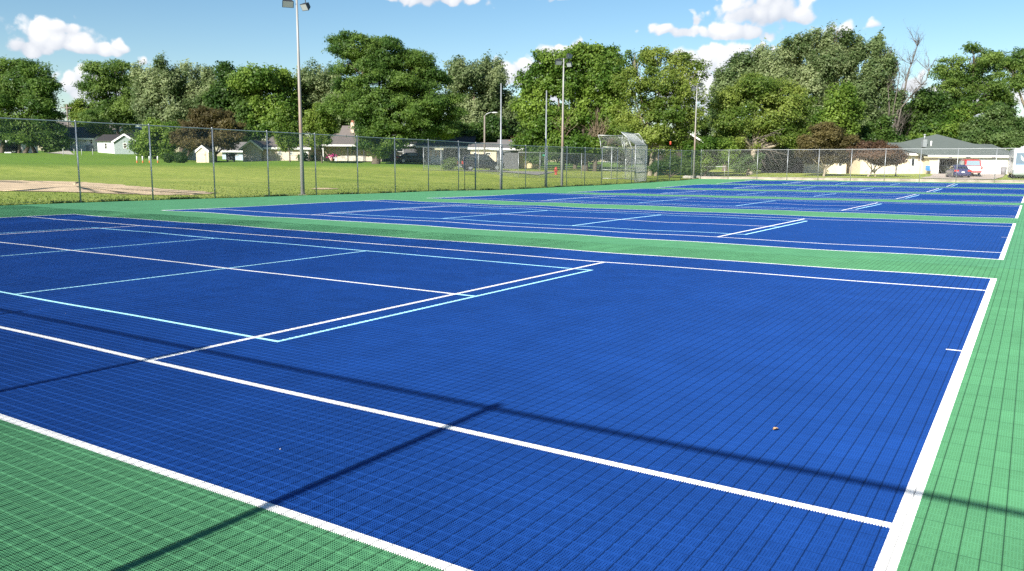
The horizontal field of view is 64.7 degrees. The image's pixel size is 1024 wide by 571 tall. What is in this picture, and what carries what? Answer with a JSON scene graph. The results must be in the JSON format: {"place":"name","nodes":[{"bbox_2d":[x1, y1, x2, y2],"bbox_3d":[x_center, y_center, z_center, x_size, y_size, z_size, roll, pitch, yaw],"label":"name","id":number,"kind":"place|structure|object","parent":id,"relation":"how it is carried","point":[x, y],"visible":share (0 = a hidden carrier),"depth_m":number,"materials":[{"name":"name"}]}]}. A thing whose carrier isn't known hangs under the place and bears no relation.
{"place":"outdoors","nodes":[
{"label":"outdoors","id":0,"kind":"place"},
{"bbox_2d":[0,180,216,194],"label":"infield dirt","id":1,"kind":"structure","parent":0,"point":[13,185],"depth_m":43.38,"materials":[{"name":"beige soil"}]},
{"bbox_2d":[0,170,698,204],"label":"grass","id":2,"kind":"structure","parent":0,"point":[205,197],"depth_m":45.49,"materials":[{"name":"green plant"}]},
{"bbox_2d":[468,170,551,173],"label":"street","id":3,"kind":"structure","parent":0,"point":[535,172],"depth_m":87.78,"materials":[{"name":"grey asphalt"}]},
{"bbox_2d":[0,150,1023,269],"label":"lawn","id":4,"kind":"structure","parent":0,"point":[332,170],"depth_m":77.16,"materials":[{"name":"green plant"}]},
{"bbox_2d":[0,142,22,152],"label":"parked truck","id":5,"kind":"object","parent":4,"relation":"on","point":[11,148],"visible":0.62,"depth_m":129.01,"materials":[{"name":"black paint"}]},
{"bbox_2d":[5,140,37,152],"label":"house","id":6,"kind":"structure","parent":4,"relation":"on","point":[30,150],"depth_m":143.48,"materials":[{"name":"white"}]},
{"bbox_2d":[0,56,73,152],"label":"locust tree","id":7,"kind":"object","parent":4,"relation":"on","point":[27,89],"visible":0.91,"depth_m":122.42,"materials":[{"name":"green plant"}]},
{"bbox_2d":[38,139,65,152],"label":"leafy bush","id":8,"kind":"object","parent":4,"relation":"on","point":[46,149],"visible":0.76,"depth_m":124.54,"materials":[{"name":"green plant"}]},
{"bbox_2d":[60,104,80,126],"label":"utility pole","id":9,"kind":"object","parent":4,"relation":"on","point":[66,107],"visible":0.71,"depth_m":146.92,"materials":[{"name":"brown wood"}]},
{"bbox_2d":[63,127,99,150],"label":"house","id":10,"kind":"structure","parent":4,"relation":"on","point":[84,142],"depth_m":129.25,"materials":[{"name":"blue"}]},
{"bbox_2d":[63,98,103,126],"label":"leafy tree","id":11,"kind":"object","parent":4,"relation":"on","point":[75,105],"visible":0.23,"depth_m":147.04,"materials":[{"name":"green plant"}]},
{"bbox_2d":[84,116,120,136],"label":"olive shrub","id":12,"kind":"object","parent":4,"relation":"on","point":[92,127],"visible":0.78,"depth_m":130.68,"materials":[{"name":"green plant"}]},
{"bbox_2d":[71,58,144,133],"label":"locust tree","id":13,"kind":"object","parent":4,"relation":"on","point":[114,108],"visible":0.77,"depth_m":141.86,"materials":[{"name":"green plant"}]},
{"bbox_2d":[95,134,138,153],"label":"house","id":14,"kind":"structure","parent":4,"relation":"on","point":[107,145],"depth_m":125.13,"materials":[{"name":"grey"}]},
{"bbox_2d":[120,127,142,134],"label":"house","id":15,"kind":"structure","parent":4,"relation":"on","point":[126,132],"depth_m":147.59,"materials":[{"name":"white"}]},
{"bbox_2d":[124,117,181,158],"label":"leafy tree","id":16,"kind":"object","parent":4,"relation":"on","point":[139,143],"visible":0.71,"depth_m":105.64,"materials":[{"name":"green plant"}]},
{"bbox_2d":[162,153,173,162],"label":"round bush","id":17,"kind":"object","parent":4,"relation":"on","point":[170,157],"visible":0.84,"depth_m":97.65,"materials":[{"name":"green plant"}]},
{"bbox_2d":[127,52,219,151],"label":"silver maple","id":18,"kind":"object","parent":4,"relation":"on","point":[157,87],"visible":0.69,"depth_m":135.77,"materials":[{"name":"green plant"}]},
{"bbox_2d":[172,151,188,162],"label":"round bush","id":19,"kind":"object","parent":4,"relation":"on","point":[183,156],"visible":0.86,"depth_m":97.60,"materials":[{"name":"green plant"}]},
{"bbox_2d":[182,146,195,160],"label":"shed","id":20,"kind":"structure","parent":4,"relation":"on","point":[192,156],"depth_m":110.61,"materials":[{"name":"green"}]},
{"bbox_2d":[195,145,215,162],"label":"shed","id":21,"kind":"structure","parent":4,"relation":"on","point":[201,152],"depth_m":102.75,"materials":[{"name":"beige"}]},
{"bbox_2d":[199,152,205,162],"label":"door","id":22,"kind":"structure","parent":21,"relation":"in","point":[203,159],"depth_m":102.70,"materials":[{"name":"beige"}]},
{"bbox_2d":[166,105,249,161],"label":"bronze tree","id":23,"kind":"object","parent":4,"relation":"on","point":[213,118],"visible":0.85,"depth_m":104.31,"materials":[{"name":"brown plant"}]},
{"bbox_2d":[226,153,234,161],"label":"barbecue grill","id":24,"kind":"object","parent":4,"relation":"on","point":[230,156],"visible":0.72,"depth_m":106.41,"materials":[{"name":"metal"}]},
{"bbox_2d":[199,60,264,141],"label":"maple tree","id":25,"kind":"object","parent":4,"relation":"on","point":[218,95],"visible":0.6,"depth_m":132.44,"materials":[{"name":"green plant"}]},
{"bbox_2d":[218,142,246,159],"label":"garage","id":26,"kind":"structure","parent":4,"relation":"on","point":[240,154],"depth_m":122.47,"materials":[{"name":"grey"}]},
{"bbox_2d":[225,61,304,140],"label":"maple tree","id":27,"kind":"object","parent":4,"relation":"on","point":[261,85],"visible":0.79,"depth_m":130.77,"materials":[{"name":"green plant"}]},
{"bbox_2d":[239,136,313,160],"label":"house","id":28,"kind":"structure","parent":4,"relation":"on","point":[255,144],"depth_m":110.50,"materials":[{"name":"stone"}]},
{"bbox_2d":[268,104,306,161],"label":"young maple","id":29,"kind":"object","parent":4,"relation":"on","point":[285,121],"visible":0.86,"depth_m":101.62,"materials":[{"name":"green plant"}]},
{"bbox_2d":[282,0,309,194],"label":"light pole","id":30,"kind":"object","parent":4,"relation":"on","point":[305,6],"visible":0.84,"depth_m":40.05,"materials":[{"name":"metal"}]},
{"bbox_2d":[295,151,316,160],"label":"round bush","id":31,"kind":"object","parent":4,"relation":"on","point":[305,156],"visible":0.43,"depth_m":108.17,"materials":[{"name":"green plant"}]},
{"bbox_2d":[298,102,338,162],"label":"young maple","id":32,"kind":"object","parent":4,"relation":"on","point":[325,123],"visible":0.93,"depth_m":101.32,"materials":[{"name":"green plant"}]},
{"bbox_2d":[292,57,351,132],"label":"silver maple","id":33,"kind":"object","parent":4,"relation":"on","point":[315,84],"visible":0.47,"depth_m":134.04,"materials":[{"name":"green plant"}]},
{"bbox_2d":[316,95,358,132],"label":"leafy tree","id":34,"kind":"object","parent":4,"relation":"on","point":[344,122],"visible":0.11,"depth_m":131.53,"materials":[{"name":"green plant"}]},
{"bbox_2d":[313,120,383,160],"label":"house","id":35,"kind":"structure","parent":4,"relation":"on","point":[344,131],"depth_m":113.71,"materials":[{"name":"beige"}]},
{"bbox_2d":[351,146,360,154],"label":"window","id":36,"kind":"structure","parent":35,"relation":"in","point":[354,150],"depth_m":113.65,"materials":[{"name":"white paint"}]},
{"bbox_2d":[0,117,700,203],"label":"chain link fence","id":37,"kind":"object","parent":4,"relation":"on","point":[532,175],"visible":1,"depth_m":42.20,"materials":[{"name":"metal"}]},
{"bbox_2d":[315,28,470,163],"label":"locust tree","id":38,"kind":"object","parent":4,"relation":"on","point":[402,103],"visible":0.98,"depth_m":99.17,"materials":[{"name":"green plant"}]},
{"bbox_2d":[384,141,419,162],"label":"house","id":39,"kind":"structure","parent":4,"relation":"on","point":[403,151],"depth_m":116.44,"materials":[{"name":"grey"}]},
{"bbox_2d":[395,152,430,162],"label":"parked car","id":40,"kind":"object","parent":4,"relation":"on","point":[400,157],"visible":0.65,"depth_m":108.80,"materials":[{"name":"black paint"}]},
{"bbox_2d":[416,134,475,164],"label":"house","id":41,"kind":"structure","parent":4,"relation":"on","point":[464,138],"depth_m":115.19,"materials":[{"name":"grey"}]},
{"bbox_2d":[441,157,457,169],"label":"leafy bush","id":42,"kind":"object","parent":4,"relation":"on","point":[451,163],"visible":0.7,"depth_m":93.37,"materials":[{"name":"green plant"}]},
{"bbox_2d":[423,147,518,177],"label":"field fence","id":43,"kind":"object","parent":4,"relation":"on","point":[467,161],"visible":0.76,"depth_m":83.12,"materials":[{"name":"metal"}]},
{"bbox_2d":[437,113,512,141],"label":"leafy tree","id":44,"kind":"object","parent":4,"relation":"on","point":[492,127],"visible":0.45,"depth_m":117.99,"materials":[{"name":"green plant"}]},
{"bbox_2d":[442,49,517,131],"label":"silver maple","id":45,"kind":"object","parent":4,"relation":"on","point":[485,78],"visible":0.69,"depth_m":125.34,"materials":[{"name":"green plant"}]},
{"bbox_2d":[460,154,504,170],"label":"parked van","id":46,"kind":"object","parent":4,"relation":"on","point":[483,160],"visible":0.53,"depth_m":90.00,"materials":[{"name":"black paint"}]},
{"bbox_2d":[468,140,523,168],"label":"house","id":47,"kind":"structure","parent":4,"relation":"on","point":[492,145],"depth_m":103.30,"materials":[{"name":"beige"}]},
{"bbox_2d":[499,83,501,189],"bbox_3d":[-0.742,-10.081,55.128,0.220,7.260,0.180,6,10,32],"label":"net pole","id":48,"kind":"object","parent":4,"relation":"on","point":[500,146],"visible":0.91,"depth_m":55.04,"materials":[{"name":"metal"}]},
{"bbox_2d":[0,179,1023,570],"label":"court surround","id":49,"kind":"object","parent":4,"relation":"on","point":[64,505],"visible":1,"depth_m":4.13,"materials":[{"name":"green tile"}]},
{"bbox_2d":[0,214,989,570],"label":"playing court","id":50,"kind":"object","parent":49,"relation":"on","point":[708,372],"visible":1,"depth_m":5.86,"materials":[{"name":"blue plastic"}]},
{"bbox_2d":[0,227,590,341],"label":"pickleball marking","id":51,"kind":"object","parent":50,"relation":"on","point":[17,294],"visible":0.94,"depth_m":9.42,"materials":[{"name":"paint"}]},
{"bbox_2d":[0,214,996,570],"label":"tennis marking","id":52,"kind":"object","parent":50,"relation":"on","point":[894,546],"visible":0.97,"depth_m":4.39,"materials":[{"name":"white paint"}]},
{"bbox_2d":[166,200,1012,258],"bbox_3d":[1.420,-2.128,24.893,23.696,0.059,10.915,6,10,32],"label":"playing court","id":53,"kind":"object","parent":49,"relation":"on","point":[972,239],"visible":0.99,"depth_m":21.89,"materials":[{"name":"blue tile"}]},
{"bbox_2d":[332,206,805,234],"bbox_3d":[1.420,-2.122,24.893,13.458,0.041,6.148,6,10,32],"label":"pickleball marking","id":54,"kind":"object","parent":53,"relation":"on","point":[603,221],"visible":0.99,"depth_m":23.17,"materials":[{"name":"paint"}]},
{"bbox_2d":[164,200,1015,259],"bbox_3d":[1.420,-2.128,24.893,23.844,0.058,11.025,6,10,32],"label":"tennis marking","id":55,"kind":"object","parent":53,"relation":"on","point":[1004,250],"visible":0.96,"depth_m":20.23,"materials":[{"name":"white paint"}]},
{"bbox_2d":[437,193,1019,217],"bbox_3d":[8.923,-3.780,36.489,23.696,0.051,10.915,6,10,32],"label":"playing court","id":56,"kind":"object","parent":49,"relation":"on","point":[964,210],"visible":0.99,"depth_m":34.35,"materials":[{"name":"blue tile"}]},
{"bbox_2d":[552,196,878,208],"bbox_3d":[8.923,-3.782,36.488,13.458,0.032,6.148,6,10,32],"label":"pickleball marking","id":57,"kind":"object","parent":56,"relation":"on","point":[738,205],"visible":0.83,"depth_m":35.28,"materials":[{"name":"paint"}]},
{"bbox_2d":[436,193,1021,217],"bbox_3d":[8.923,-3.780,36.489,23.844,0.051,11.025,6,10,32],"label":"tennis marking","id":58,"kind":"object","parent":56,"relation":"on","point":[1018,212],"visible":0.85,"depth_m":33.87,"materials":[{"name":"white paint"}]},
{"bbox_2d":[584,189,1023,202],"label":"playing court","id":59,"kind":"object","parent":49,"relation":"on","point":[969,198],"visible":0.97,"depth_m":46.79,"materials":[{"name":"blue tile"}]},
{"bbox_2d":[583,189,1023,202],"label":"tennis marking","id":60,"kind":"object","parent":59,"relation":"on","point":[845,198],"visible":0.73,"depth_m":44.98,"materials":[{"name":"white paint"}]},
{"bbox_2d":[659,184,1023,194],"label":"playing court","id":61,"kind":"object","parent":49,"relation":"on","point":[900,189],"visible":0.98,"depth_m":58.89,"materials":[{"name":"blue tile"}]},
{"bbox_2d":[719,180,1023,187],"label":"playing court","id":62,"kind":"object","parent":49,"relation":"on","point":[979,185],"visible":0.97,"depth_m":70.27,"materials":[{"name":"blue tile"}]},
{"bbox_2d":[502,83,522,135],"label":"leafy tree","id":63,"kind":"object","parent":4,"relation":"on","point":[511,112],"visible":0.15,"depth_m":127.79,"materials":[{"name":"green plant"}]},
{"bbox_2d":[518,150,538,167],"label":"house","id":64,"kind":"structure","parent":4,"relation":"on","point":[531,164],"depth_m":104.81,"materials":[{"name":"yellow"}]},
{"bbox_2d":[523,145,559,169],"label":"evergreen shrub","id":65,"kind":"object","parent":4,"relation":"on","point":[540,155],"visible":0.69,"depth_m":96.47,"materials":[{"name":"green plant"}]},
{"bbox_2d":[544,90,546,185],"bbox_3d":[2.549,-10.828,60.210,0.220,7.260,0.180,6,10,32],"label":"pole","id":66,"kind":"object","parent":4,"relation":"on","point":[545,160],"visible":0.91,"depth_m":60.23,"materials":[{"name":"metal"}]},
{"bbox_2d":[519,152,601,178],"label":"field fence","id":67,"kind":"object","parent":4,"relation":"on","point":[558,164],"visible":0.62,"depth_m":81.06,"materials":[{"name":"metal"}]},
{"bbox_2d":[555,53,572,185],"bbox_3d":[3.950,-12.628,62.490,1.370,10.328,0.582,0,8,0],"label":"light pole","id":68,"kind":"object","parent":4,"relation":"on","point":[559,62],"visible":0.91,"depth_m":62.33,"materials":[{"name":"grey metal"}]},
{"bbox_2d":[507,39,628,170],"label":"maple tree","id":69,"kind":"object","parent":4,"relation":"on","point":[589,72],"visible":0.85,"depth_m":97.67,"materials":[{"name":"green plant"}]},
{"bbox_2d":[511,102,632,168],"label":"leafy tree","id":70,"kind":"object","parent":4,"relation":"on","point":[522,130],"visible":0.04,"depth_m":120.36,"materials":[{"name":"green plant"}]},
{"bbox_2d":[553,152,601,165],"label":"leafy bush","id":71,"kind":"object","parent":4,"relation":"on","point":[574,160],"visible":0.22,"depth_m":107.08,"materials":[{"name":"green plant"}]},
{"bbox_2d":[598,132,647,181],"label":"backstop","id":72,"kind":"object","parent":4,"relation":"on","point":[636,140],"visible":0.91,"depth_m":80.01,"materials":[{"name":"metal"}]},
{"bbox_2d":[603,143,654,167],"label":"leafy bush","id":73,"kind":"object","parent":4,"relation":"on","point":[615,156],"visible":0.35,"depth_m":105.69,"materials":[{"name":"green plant"}]},
{"bbox_2d":[604,44,713,175],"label":"ash tree","id":74,"kind":"object","parent":4,"relation":"on","point":[676,114],"visible":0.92,"depth_m":93.63,"materials":[{"name":"green plant"}]},
{"bbox_2d":[648,154,698,176],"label":"lilac bush","id":75,"kind":"object","parent":4,"relation":"on","point":[672,165],"visible":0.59,"depth_m":90.74,"materials":[{"name":"green plant"}]},
{"bbox_2d":[647,131,702,164],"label":"house","id":76,"kind":"structure","parent":4,"relation":"on","point":[698,139],"depth_m":128.27,"materials":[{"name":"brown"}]},
{"bbox_2d":[691,83,702,178],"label":"light pole","id":77,"kind":"object","parent":4,"relation":"on","point":[693,88],"visible":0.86,"depth_m":87.79,"materials":[{"name":"metal"}]},
{"bbox_2d":[696,109,712,138],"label":"leafy tree","id":78,"kind":"object","parent":4,"relation":"on","point":[704,132],"visible":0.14,"depth_m":137.20,"materials":[{"name":"green plant"}]},
{"bbox_2d":[679,135,740,175],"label":"leafy bush","id":79,"kind":"object","parent":4,"relation":"on","point":[711,145],"visible":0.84,"depth_m":93.78,"materials":[{"name":"green plant"}]},
{"bbox_2d":[703,47,759,170],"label":"silver maple","id":80,"kind":"object","parent":4,"relation":"on","point":[734,69],"visible":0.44,"depth_m":123.56,"materials":[{"name":"green plant"}]},
{"bbox_2d":[730,152,765,176],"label":"sumac bush","id":81,"kind":"object","parent":4,"relation":"on","point":[746,158],"visible":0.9,"depth_m":88.89,"materials":[{"name":"green plant"}]},
{"bbox_2d":[705,71,818,174],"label":"elm tree","id":82,"kind":"object","parent":4,"relation":"on","point":[785,120],"visible":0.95,"depth_m":97.84,"materials":[{"name":"green plant"}]},
{"bbox_2d":[737,140,802,172],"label":"leafy bush","id":83,"kind":"object","parent":4,"relation":"on","point":[779,162],"visible":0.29,"depth_m":105.88,"materials":[{"name":"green plant"}]},
{"bbox_2d":[749,29,811,94],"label":"silver maple","id":84,"kind":"object","parent":4,"relation":"on","point":[786,61],"visible":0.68,"depth_m":121.31,"materials":[{"name":"green plant"}]},
{"bbox_2d":[761,159,846,173],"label":"house","id":85,"kind":"structure","parent":4,"relation":"on","point":[807,167],"depth_m":106.91,"materials":[{"name":"brown"}]},
{"bbox_2d":[793,120,861,176],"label":"bronze tree","id":86,"kind":"object","parent":4,"relation":"on","point":[827,135],"visible":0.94,"depth_m":91.74,"materials":[{"name":"brown plant"}]},
{"bbox_2d":[792,19,869,118],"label":"silver maple","id":87,"kind":"object","parent":4,"relation":"on","point":[833,57],"visible":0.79,"depth_m":120.41,"materials":[{"name":"green plant"}]},
{"bbox_2d":[810,80,867,135],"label":"maple tree","id":88,"kind":"object","parent":4,"relation":"on","point":[844,106],"visible":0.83,"depth_m":110.41,"materials":[{"name":"green plant"}]},
{"bbox_2d":[698,176,1023,182],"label":"kerb","id":89,"kind":"structure","parent":4,"relation":"on","point":[872,179],"depth_m":79.43,"materials":[{"name":"concrete"}]},
{"bbox_2d":[700,148,1023,182],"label":"chain link fence","id":90,"kind":"object","parent":4,"relation":"on","point":[728,161],"visible":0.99,"depth_m":79.49,"materials":[{"name":"metal"}]},
{"bbox_2d":[845,27,908,133],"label":"silver maple","id":91,"kind":"object","parent":4,"relation":"on","point":[871,84],"visible":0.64,"depth_m":120.92,"materials":[{"name":"green plant"}]},
{"bbox_2d":[845,139,912,176],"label":"red tree","id":92,"kind":"object","parent":4,"relation":"on","point":[877,146],"visible":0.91,"depth_m":90.64,"materials":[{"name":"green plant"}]},
{"bbox_2d":[857,112,909,142],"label":"leafy tree","id":93,"kind":"object","parent":4,"relation":"on","point":[880,128],"visible":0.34,"depth_m":116.15,"materials":[{"name":"green plant"}]},
{"bbox_2d":[876,24,937,136],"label":"dead tree","id":94,"kind":"object","parent":4,"relation":"on","point":[907,75],"visible":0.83,"depth_m":120.67,"materials":[{"name":"grey plant"}]},
{"bbox_2d":[893,86,961,138],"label":"maple tree","id":95,"kind":"object","parent":4,"relation":"on","point":[928,107],"visible":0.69,"depth_m":126.51,"materials":[{"name":"green plant"}]},
{"bbox_2d":[846,134,1009,173],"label":"house","id":96,"kind":"structure","parent":4,"relation":"on","point":[936,143],"depth_m":105.34,"materials":[{"name":"beige"}]},
{"bbox_2d":[979,158,1007,173],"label":"garage door","id":97,"kind":"structure","parent":96,"relation":"in","point":[1001,162],"depth_m":103.76,"materials":[{"name":"metal"}]},
{"bbox_2d":[905,101,976,157],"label":"leafy tree","id":98,"kind":"object","parent":4,"relation":"on","point":[957,115],"visible":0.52,"depth_m":123.78,"materials":[{"name":"green plant"}]},
{"bbox_2d":[938,161,951,171],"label":"parked truck","id":99,"kind":"object","parent":4,"relation":"on","point":[945,164],"visible":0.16,"depth_m":107.15,"materials":[{"name":"paint"}]},
{"bbox_2d":[956,159,982,174],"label":"parked truck","id":100,"kind":"object","parent":4,"relation":"on","point":[970,166],"visible":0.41,"depth_m":95.48,"materials":[{"name":"red paint"}]},
{"bbox_2d":[927,39,1021,157],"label":"locust tree","id":101,"kind":"object","parent":4,"relation":"on","point":[970,82],"visible":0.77,"depth_m":132.72,"materials":[{"name":"green plant"}]},
{"bbox_2d":[953,100,1023,157],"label":"leafy tree","id":102,"kind":"object","parent":4,"relation":"on","point":[997,124],"visible":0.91,"depth_m":118.59,"materials":[{"name":"green plant"}]},
{"bbox_2d":[990,46,1023,107],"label":"locust tree","id":103,"kind":"object","parent":4,"relation":"on","point":[1013,64],"visible":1,"depth_m":118.34,"materials":[{"name":"green plant"}]},
{"bbox_2d":[1003,133,1023,150],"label":"leafy bush","id":104,"kind":"object","parent":4,"relation":"on","point":[1016,142],"visible":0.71,"depth_m":115.45,"materials":[{"name":"green plant"}]},
{"bbox_2d":[1007,146,1023,177],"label":"motorhome","id":105,"kind":"object","parent":4,"relation":"on","point":[1019,164],"visible":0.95,"depth_m":87.43,"materials":[{"name":"silver metal"}]},
{"bbox_2d":[0,0,1023,161],"label":"sky","id":106,"kind":"structure","parent":0,"point":[62,33],"materials":[{"name":"blue"}]},
{"bbox_2d":[922,174,1003,178],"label":"driveway","id":107,"kind":"structure","parent":0,"point":[974,176],"depth_m":96.16,"materials":[{"name":"concrete"}]},
{"bbox_2d":[945,165,971,177],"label":"parked car","id":108,"kind":"object","parent":107,"relation":"on","point":[953,172],"visible":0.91,"depth_m":92.43,"materials":[{"name":"blue paint"}]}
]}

